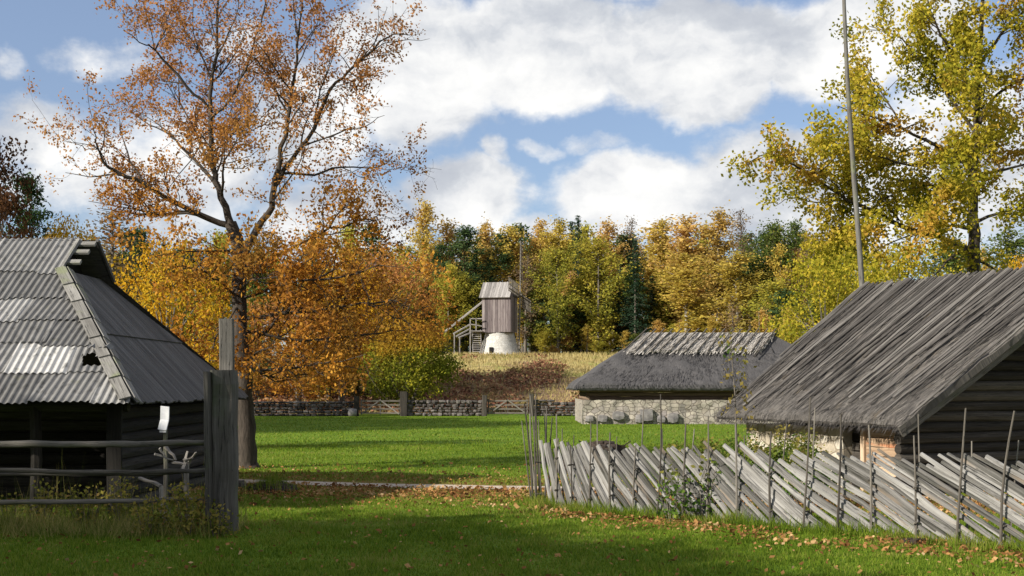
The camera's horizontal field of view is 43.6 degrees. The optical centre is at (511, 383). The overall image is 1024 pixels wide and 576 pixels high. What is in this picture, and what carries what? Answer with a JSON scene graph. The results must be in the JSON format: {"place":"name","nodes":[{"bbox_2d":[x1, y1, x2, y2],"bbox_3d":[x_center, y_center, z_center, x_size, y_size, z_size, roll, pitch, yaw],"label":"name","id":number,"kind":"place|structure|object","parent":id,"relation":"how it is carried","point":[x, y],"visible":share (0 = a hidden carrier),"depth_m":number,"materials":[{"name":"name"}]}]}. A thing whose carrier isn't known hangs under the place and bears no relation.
{"place":"outdoors","nodes":[
{"label":"outdoors","id":0,"kind":"place"},
{"bbox_2d":[0,439,252,540],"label":"dry grass","id":1,"kind":"structure","parent":0,"point":[13,526],"depth_m":16.15,"materials":[{"name":"green plant"}]},
{"bbox_2d":[0,355,1023,575],"bbox_3d":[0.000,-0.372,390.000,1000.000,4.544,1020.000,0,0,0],"label":"ground","id":2,"kind":"structure","parent":0,"point":[490,421],"depth_m":26.29,"materials":[{"name":"green plant"}]},
{"bbox_2d":[0,493,29,525],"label":"weed","id":3,"kind":"object","parent":2,"relation":"on","point":[10,506],"visible":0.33,"depth_m":16.88,"materials":[{"name":"green plant"}]},
{"bbox_2d":[0,135,52,238],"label":"maroon tree","id":4,"kind":"object","parent":2,"relation":"on","point":[6,205],"visible":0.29,"depth_m":45.89,"materials":[{"name":"plant"}]},
{"bbox_2d":[0,171,61,238],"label":"pine tree","id":5,"kind":"object","parent":2,"relation":"on","point":[35,214],"visible":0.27,"depth_m":65.97,"materials":[{"name":"green plant"}]},
{"bbox_2d":[14,478,69,523],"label":"weed","id":6,"kind":"object","parent":2,"relation":"on","point":[49,496],"visible":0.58,"depth_m":16.97,"materials":[{"name":"green plant"}]},
{"bbox_2d":[42,205,123,285],"bbox_3d":[-20.120,-3.116,58.066,5.247,10.255,4.932,0,0,14],"label":"maple tree","id":7,"kind":"object","parent":2,"relation":"on","point":[58,229],"visible":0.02,"depth_m":57.90,"materials":[{"name":"orange plant"}]},
{"bbox_2d":[55,478,121,525],"bbox_3d":[-5.614,1.584,16.993,0.930,0.640,0.563,0,0,25],"label":"weed","id":8,"kind":"object","parent":2,"relation":"on","point":[83,507],"visible":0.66,"depth_m":16.95,"materials":[{"name":"green plant"}]},
{"bbox_2d":[97,476,138,526],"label":"weed","id":9,"kind":"object","parent":2,"relation":"on","point":[130,486],"visible":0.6,"depth_m":16.87,"materials":[{"name":"green plant"}]},
{"bbox_2d":[0,319,238,533],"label":"rail fence","id":10,"kind":"object","parent":2,"relation":"on","point":[219,443],"visible":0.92,"depth_m":16.24,"materials":[{"name":"grey wood"}]},
{"bbox_2d":[0,238,248,513],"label":"log shed","id":11,"kind":"structure","parent":2,"relation":"on","point":[90,350],"depth_m":20.56,"materials":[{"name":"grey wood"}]},
{"bbox_2d":[72,208,176,311],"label":"bare tree","id":12,"kind":"object","parent":2,"relation":"on","point":[111,251],"visible":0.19,"depth_m":69.92,"materials":[{"name":"plant"}]},
{"bbox_2d":[122,226,162,312],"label":"pine tree","id":13,"kind":"object","parent":2,"relation":"on","point":[135,244],"visible":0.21,"depth_m":71.93,"materials":[{"name":"green plant"}]},
{"bbox_2d":[124,487,178,534],"bbox_3d":[-4.503,1.601,16.038,0.673,0.605,0.468,0,0,0],"label":"weed","id":14,"kind":"object","parent":2,"relation":"on","point":[149,511],"visible":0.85,"depth_m":16.00,"materials":[{"name":"green plant"}]},
{"bbox_2d":[138,477,164,525],"bbox_3d":[-4.699,1.560,16.687,0.445,0.683,0.070,0,0,30],"label":"broken plank","id":15,"kind":"object","parent":2,"relation":"on","point":[161,492],"visible":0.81,"depth_m":16.61,"materials":[{"name":"wood"}]},
{"bbox_2d":[158,406,169,517],"bbox_3d":[-4.728,1.099,17.443,0.162,1.602,0.113,0,0,18],"label":"notice board","id":16,"kind":"object","parent":2,"relation":"on","point":[164,418],"visible":0.83,"depth_m":17.44,"materials":[{"name":"white wood"}]},
{"bbox_2d":[154,446,196,518],"bbox_3d":[-4.434,1.360,16.906,0.569,1.081,0.208,0,0,-3],"label":"root stump","id":17,"kind":"object","parent":2,"relation":"on","point":[185,464],"visible":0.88,"depth_m":16.86,"materials":[{"name":"grey wood"}]},
{"bbox_2d":[111,223,264,368],"bbox_3d":[-9.925,-1.283,37.142,5.179,6.582,5.363,0,0,39],"label":"maple tree","id":18,"kind":"object","parent":2,"relation":"on","point":[161,314],"visible":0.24,"depth_m":36.94,"materials":[{"name":"yellow plant"}]},
{"bbox_2d":[157,481,221,534],"bbox_3d":[-4.053,1.550,16.007,0.747,0.708,0.644,0,0,20],"label":"weed","id":19,"kind":"object","parent":2,"relation":"on","point":[189,510],"visible":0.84,"depth_m":15.99,"materials":[{"name":"green plant"}]},
{"bbox_2d":[195,502,240,535],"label":"weed","id":20,"kind":"object","parent":2,"relation":"on","point":[216,529],"visible":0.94,"depth_m":15.89,"materials":[{"name":"green plant"}]},
{"bbox_2d":[12,0,465,468],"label":"oak tree","id":21,"kind":"object","parent":2,"relation":"on","point":[239,254],"visible":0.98,"depth_m":28.63,"materials":[{"name":"orange plant"}]},
{"bbox_2d":[238,480,246,488],"bbox_3d":[-4.901,1.808,22.952,0.225,0.175,0.175,0,0,26],"label":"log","id":22,"kind":"object","parent":2,"relation":"on","point":[242,483],"visible":0.34,"depth_m":22.87,"materials":[{"name":"grey wood"}]},
{"bbox_2d":[238,469,344,492],"bbox_3d":[-4.011,1.747,22.749,2.122,0.460,1.284,0,0,0],"label":"earth mound","id":23,"kind":"object","parent":2,"relation":"on","point":[275,483],"visible":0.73,"depth_m":22.50,"materials":[{"name":"green plant"}]},
{"bbox_2d":[212,286,384,403],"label":"oak tree","id":24,"kind":"object","parent":2,"relation":"on","point":[300,398],"visible":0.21,"depth_m":83.02,"materials":[{"name":"orange plant"}]},
{"bbox_2d":[253,401,359,415],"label":"stone wall","id":25,"kind":"structure","parent":2,"relation":"on","point":[288,408],"depth_m":75.75,"materials":[{"name":"grey stone"}]},
{"bbox_2d":[292,231,336,298],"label":"pine tree","id":26,"kind":"object","parent":2,"relation":"on","point":[316,256],"visible":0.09,"depth_m":119.64,"materials":[{"name":"green plant"}]},
{"bbox_2d":[266,243,409,405],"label":"maple tree","id":27,"kind":"object","parent":2,"relation":"on","point":[341,398],"visible":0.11,"depth_m":85.17,"materials":[{"name":"orange plant"}]},
{"bbox_2d":[348,408,356,415],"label":"boulder","id":28,"kind":"object","parent":2,"relation":"on","point":[352,412],"visible":0.98,"depth_m":74.98,"materials":[{"name":"grey stone"}]},
{"bbox_2d":[354,396,358,415],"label":"gate post","id":29,"kind":"object","parent":2,"relation":"on","point":[356,402],"visible":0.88,"depth_m":75.48,"materials":[{"name":"grey wood"}]},
{"bbox_2d":[335,244,450,388],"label":"oak tree","id":30,"kind":"object","parent":2,"relation":"on","point":[407,275],"visible":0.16,"depth_m":90.26,"materials":[{"name":"orange plant"}]},
{"bbox_2d":[400,391,407,415],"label":"gate post","id":31,"kind":"object","parent":2,"relation":"on","point":[403,403],"visible":0.88,"depth_m":75.48,"materials":[{"name":"grey wood"}]},
{"bbox_2d":[360,399,399,414],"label":"field gate","id":32,"kind":"structure","parent":31,"relation":"attached to","point":[376,404],"depth_m":75.78,"materials":[{"name":"grey wood"}]},
{"bbox_2d":[352,307,468,412],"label":"bush","id":33,"kind":"object","parent":2,"relation":"on","point":[418,378],"visible":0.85,"depth_m":78.07,"materials":[{"name":"green plant"}]},
{"bbox_2d":[251,353,583,413],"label":"bracken","id":34,"kind":"object","parent":2,"relation":"on","point":[511,371],"visible":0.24,"depth_m":93.24,"materials":[{"name":"brown plant"}]},
{"bbox_2d":[398,198,443,314],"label":"birch tree","id":35,"kind":"object","parent":2,"relation":"on","point":[425,236],"visible":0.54,"depth_m":127.71,"materials":[{"name":"yellow plant"}]},
{"bbox_2d":[252,351,627,413],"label":"hill grass","id":36,"kind":"structure","parent":2,"relation":"on","point":[485,355],"depth_m":100.86,"materials":[{"name":"beige plant"}]},
{"bbox_2d":[420,242,470,351],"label":"pine tree","id":37,"kind":"object","parent":2,"relation":"on","point":[439,249],"visible":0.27,"depth_m":123.70,"materials":[{"name":"green plant"}]},
{"bbox_2d":[407,400,487,415],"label":"stone wall","id":38,"kind":"structure","parent":2,"relation":"on","point":[434,406],"depth_m":75.75,"materials":[{"name":"grey stone"}]},
{"bbox_2d":[417,218,479,346],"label":"birch tree","id":39,"kind":"object","parent":2,"relation":"on","point":[449,233],"visible":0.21,"depth_m":129.69,"materials":[{"name":"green plant"}]},
{"bbox_2d":[425,269,484,352],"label":"aspen tree","id":40,"kind":"object","parent":2,"relation":"on","point":[459,295],"visible":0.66,"depth_m":121.62,"materials":[{"name":"yellow plant"}]},
{"bbox_2d":[426,225,494,352],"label":"pine tree","id":41,"kind":"object","parent":2,"relation":"on","point":[463,245],"visible":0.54,"depth_m":125.77,"materials":[{"name":"green plant"}]},
{"bbox_2d":[482,395,486,415],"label":"gate post","id":42,"kind":"object","parent":2,"relation":"on","point":[484,405],"visible":0.88,"depth_m":75.47,"materials":[{"name":"grey wood"}]},
{"bbox_2d":[471,211,499,338],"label":"birch tree","id":43,"kind":"object","parent":2,"relation":"on","point":[485,227],"visible":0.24,"depth_m":133.38,"materials":[{"name":"yellow plant"}]},
{"bbox_2d":[444,241,530,354],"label":"windmill","id":44,"kind":"object","parent":2,"relation":"on","point":[500,316],"visible":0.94,"depth_m":112.80,"materials":[{"name":"wood"}]},
{"bbox_2d":[476,229,517,300],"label":"pine tree","id":45,"kind":"object","parent":2,"relation":"on","point":[503,259],"visible":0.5,"depth_m":127.37,"materials":[{"name":"green plant"}]},
{"bbox_2d":[479,223,536,307],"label":"birch tree","id":46,"kind":"object","parent":2,"relation":"on","point":[510,230],"visible":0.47,"depth_m":127.71,"materials":[{"name":"yellow plant"}]},
{"bbox_2d":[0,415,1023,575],"bbox_3d":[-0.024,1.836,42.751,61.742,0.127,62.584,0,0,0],"label":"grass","id":47,"kind":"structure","parent":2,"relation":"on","point":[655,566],"depth_m":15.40,"materials":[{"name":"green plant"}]},
{"bbox_2d":[2,462,1023,575],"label":"fallen leaves","id":48,"kind":"object","parent":2,"relation":"on","point":[468,489],"visible":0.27,"depth_m":18.53,"materials":[{"name":"brown plant"}]},
{"bbox_2d":[501,256,544,352],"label":"bare tree","id":49,"kind":"object","parent":2,"relation":"on","point":[526,314],"visible":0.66,"depth_m":120.87,"materials":[{"name":"plant"}]},
{"bbox_2d":[529,394,533,415],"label":"gate post","id":50,"kind":"object","parent":2,"relation":"on","point":[532,398],"visible":0.81,"depth_m":75.49,"materials":[{"name":"grey wood"}]},
{"bbox_2d":[487,399,527,414],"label":"field gate","id":51,"kind":"structure","parent":50,"relation":"attached to","point":[503,404],"depth_m":75.79,"materials":[{"name":"grey wood"}]},
{"bbox_2d":[45,220,1022,400],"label":"forest","id":52,"kind":"object","parent":2,"relation":"on","point":[575,317],"depth_m":121.54,"materials":[{"name":"plant"}]},
{"bbox_2d":[517,215,557,335],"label":"birch tree","id":53,"kind":"object","parent":2,"relation":"on","point":[538,235],"visible":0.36,"depth_m":129.42,"materials":[{"name":"yellow plant"}]},
{"bbox_2d":[523,245,584,351],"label":"aspen tree","id":54,"kind":"object","parent":2,"relation":"on","point":[556,272],"visible":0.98,"depth_m":119.89,"materials":[{"name":"green plant"}]},
{"bbox_2d":[534,399,574,415],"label":"stone wall","id":55,"kind":"structure","parent":2,"relation":"on","point":[560,409],"depth_m":75.75,"materials":[{"name":"grey stone"}]},
{"bbox_2d":[531,214,584,352],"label":"birch tree","id":56,"kind":"object","parent":2,"relation":"on","point":[558,230],"visible":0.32,"depth_m":127.47,"materials":[{"name":"yellow plant"}]},
{"bbox_2d":[561,215,592,352],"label":"spruce tree","id":57,"kind":"object","parent":2,"relation":"on","point":[578,220],"visible":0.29,"depth_m":125.94,"materials":[{"name":"green plant"}]},
{"bbox_2d":[562,230,639,343],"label":"aspen tree","id":58,"kind":"object","parent":2,"relation":"on","point":[596,260],"visible":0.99,"depth_m":119.77,"materials":[{"name":"green plant"}]},
{"bbox_2d":[555,440,647,473],"bbox_3d":[1.947,1.700,27.497,2.061,1.123,1.512,0,0,0],"label":"compost heap","id":59,"kind":"object","parent":2,"relation":"on","point":[604,446],"visible":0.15,"depth_m":27.30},
{"bbox_2d":[587,214,637,351],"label":"birch tree","id":60,"kind":"object","parent":2,"relation":"on","point":[606,226],"visible":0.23,"depth_m":129.60,"materials":[{"name":"yellow plant"}]},
{"bbox_2d":[616,215,643,330],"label":"tree","id":61,"kind":"object","parent":2,"relation":"on","point":[631,230],"visible":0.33,"depth_m":131.82,"materials":[{"name":"plant"}]},
{"bbox_2d":[616,238,652,350],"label":"spruce tree","id":62,"kind":"object","parent":2,"relation":"on","point":[636,323],"visible":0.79,"depth_m":118.87,"materials":[{"name":"green plant"}]},
{"bbox_2d":[622,215,686,330],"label":"birch tree","id":63,"kind":"object","parent":2,"relation":"on","point":[656,231],"visible":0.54,"depth_m":125.28,"materials":[{"name":"yellow plant"}]},
{"bbox_2d":[656,469,692,520],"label":"shrub","id":64,"kind":"object","parent":2,"relation":"on","point":[674,511],"visible":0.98,"depth_m":17.49,"materials":[{"name":"green plant"}]},
{"bbox_2d":[566,328,791,423],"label":"stone barn","id":65,"kind":"structure","parent":2,"relation":"on","point":[681,374],"depth_m":60.86,"materials":[{"name":"stone"}]},
{"bbox_2d":[636,212,722,331],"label":"birch tree","id":66,"kind":"object","parent":2,"relation":"on","point":[686,228],"visible":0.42,"depth_m":121.11,"materials":[{"name":"yellow plant"}]},
{"bbox_2d":[649,438,716,495],"bbox_3d":[2.890,1.401,21.207,1.337,1.010,1.108,0,0,0],"label":"shrub","id":67,"kind":"object","parent":2,"relation":"on","point":[676,445],"visible":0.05,"depth_m":21.15,"materials":[{"name":"green plant"}]},
{"bbox_2d":[650,252,723,332],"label":"birch tree","id":68,"kind":"object","parent":2,"relation":"on","point":[685,296],"visible":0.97,"depth_m":111.32,"materials":[{"name":"yellow plant"}]},
{"bbox_2d":[667,447,728,517],"bbox_3d":[2.615,1.388,17.727,0.929,1.030,0.640,0,0,0],"label":"shrub","id":69,"kind":"object","parent":2,"relation":"on","point":[692,510],"visible":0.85,"depth_m":17.68,"materials":[{"name":"green plant"}]},
{"bbox_2d":[678,431,753,489],"bbox_3d":[3.507,1.353,21.849,1.551,1.107,1.319,0,0,0],"label":"shrub","id":70,"kind":"object","parent":2,"relation":"on","point":[730,442],"visible":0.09,"depth_m":21.80,"materials":[{"name":"green plant"}]},
{"bbox_2d":[687,200,753,331],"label":"birch tree","id":71,"kind":"object","parent":2,"relation":"on","point":[716,233],"visible":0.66,"depth_m":119.93,"materials":[{"name":"yellow plant"}]},
{"bbox_2d":[699,250,772,332],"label":"birch tree","id":72,"kind":"object","parent":2,"relation":"on","point":[732,270],"visible":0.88,"depth_m":109.78,"materials":[{"name":"yellow plant"}]},
{"bbox_2d":[718,315,756,496],"bbox_3d":[3.401,0.432,19.279,0.578,2.936,0.672,0,0,11],"label":"sapling","id":73,"kind":"object","parent":2,"relation":"on","point":[738,372],"visible":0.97,"depth_m":19.27,"materials":[{"name":"green plant"}]},
{"bbox_2d":[720,208,762,329],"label":"bare tree","id":74,"kind":"object","parent":2,"relation":"on","point":[740,225],"visible":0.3,"depth_m":117.85,"materials":[{"name":"grey plant"}]},
{"bbox_2d":[513,487,1023,554],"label":"tall fence grass","id":75,"kind":"structure","parent":2,"relation":"on","point":[539,501],"depth_m":16.49,"materials":[{"name":"green plant"}]},
{"bbox_2d":[729,277,812,337],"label":"aspen tree","id":76,"kind":"object","parent":2,"relation":"on","point":[763,300],"visible":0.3,"depth_m":95.61,"materials":[{"name":"yellow plant"}]},
{"bbox_2d":[521,394,1023,547],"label":"slat fence","id":77,"kind":"object","parent":2,"relation":"on","point":[868,477],"visible":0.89,"depth_m":16.59,"materials":[{"name":"grey wood"}]},
{"bbox_2d":[738,215,806,322],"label":"alder tree","id":78,"kind":"object","parent":2,"relation":"on","point":[775,236],"visible":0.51,"depth_m":111.34,"materials":[{"name":"green plant"}]},
{"bbox_2d":[712,424,834,501],"bbox_3d":[4.136,1.271,20.620,2.341,1.273,1.384,0,0,0],"label":"shrub","id":79,"kind":"object","parent":2,"relation":"on","point":[776,454],"visible":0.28,"depth_m":20.53,"materials":[{"name":"green plant"}]},
{"bbox_2d":[769,217,810,290],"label":"alder tree","id":80,"kind":"object","parent":2,"relation":"on","point":[794,228],"visible":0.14,"depth_m":113.73,"materials":[{"name":"green plant"}]},
{"bbox_2d":[773,225,840,330],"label":"bare tree","id":81,"kind":"object","parent":2,"relation":"on","point":[807,267],"visible":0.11,"depth_m":99.88,"materials":[{"name":"grey plant"}]},
{"bbox_2d":[781,444,847,507],"bbox_3d":[4.548,1.408,19.396,1.127,0.994,0.821,0,0,0],"label":"shrub","id":82,"kind":"object","parent":2,"relation":"on","point":[804,452],"visible":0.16,"depth_m":19.38,"materials":[{"name":"green plant"}]},
{"bbox_2d":[757,246,875,343],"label":"maple tree","id":83,"kind":"object","parent":2,"relation":"on","point":[811,289],"visible":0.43,"depth_m":66.06,"materials":[{"name":"yellow plant"}]},
{"bbox_2d":[842,0,864,290],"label":"pole","id":84,"kind":"object","parent":2,"relation":"on","point":[855,197],"visible":0.62,"depth_m":30.96,"materials":[{"name":"grey wood"}]},
{"bbox_2d":[805,240,902,328],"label":"maple tree","id":85,"kind":"object","parent":2,"relation":"on","point":[851,266],"visible":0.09,"depth_m":82.96,"materials":[{"name":"yellow plant"}]},
{"bbox_2d":[711,266,1023,495],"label":"thatched barn","id":86,"kind":"structure","parent":2,"relation":"on","point":[888,361],"depth_m":22.96,"materials":[{"name":"grey wood"}]},
{"bbox_2d":[852,432,871,488],"bbox_3d":[6.287,1.375,22.881,0.030,1.000,0.578,0,0,-26],"label":"door","id":87,"kind":"structure","parent":86,"relation":"in","point":[855,436],"depth_m":23.04,"materials":[{"name":"brown wood"}]},
{"bbox_2d":[720,0,1023,282],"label":"oak tree","id":88,"kind":"object","parent":2,"relation":"on","point":[951,78],"visible":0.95,"depth_m":38.94,"materials":[{"name":"yellow plant"}]},
{"bbox_2d":[838,237,962,302],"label":"maple tree","id":89,"kind":"object","parent":2,"relation":"on","point":[902,262],"visible":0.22,"depth_m":71.14,"materials":[{"name":"yellow plant"}]},
{"bbox_2d":[902,537,929,544],"bbox_3d":[4.804,1.872,15.205,0.338,0.090,0.276,0,0,0],"label":"molehill","id":90,"kind":"object","parent":2,"relation":"on","point":[915,540],"visible":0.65,"depth_m":15.13,"materials":[{"name":"soil"}]},
{"bbox_2d":[907,234,997,279],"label":"alder tree","id":91,"kind":"object","parent":2,"relation":"on","point":[951,264],"visible":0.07,"depth_m":95.36,"materials":[{"name":"green plant"}]},
{"bbox_2d":[958,225,1023,272],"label":"alder tree","id":92,"kind":"object","parent":2,"relation":"on","point":[1013,246],"visible":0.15,"depth_m":103.52,"materials":[{"name":"green plant"}]},
{"bbox_2d":[996,251,1023,272],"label":"maple tree","id":93,"kind":"object","parent":2,"relation":"on","point":[1017,262],"visible":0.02,"depth_m":75.78,"materials":[{"name":"yellow plant"}]},
{"bbox_2d":[0,0,1023,352],"label":"sky","id":94,"kind":"structure","parent":0,"point":[591,110],"materials":[{"name":"blue"}]},
{"bbox_2d":[239,479,1019,501],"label":"path","id":95,"kind":"structure","parent":0,"point":[379,484],"depth_m":23.89,"materials":[{"name":"beige gravel"}]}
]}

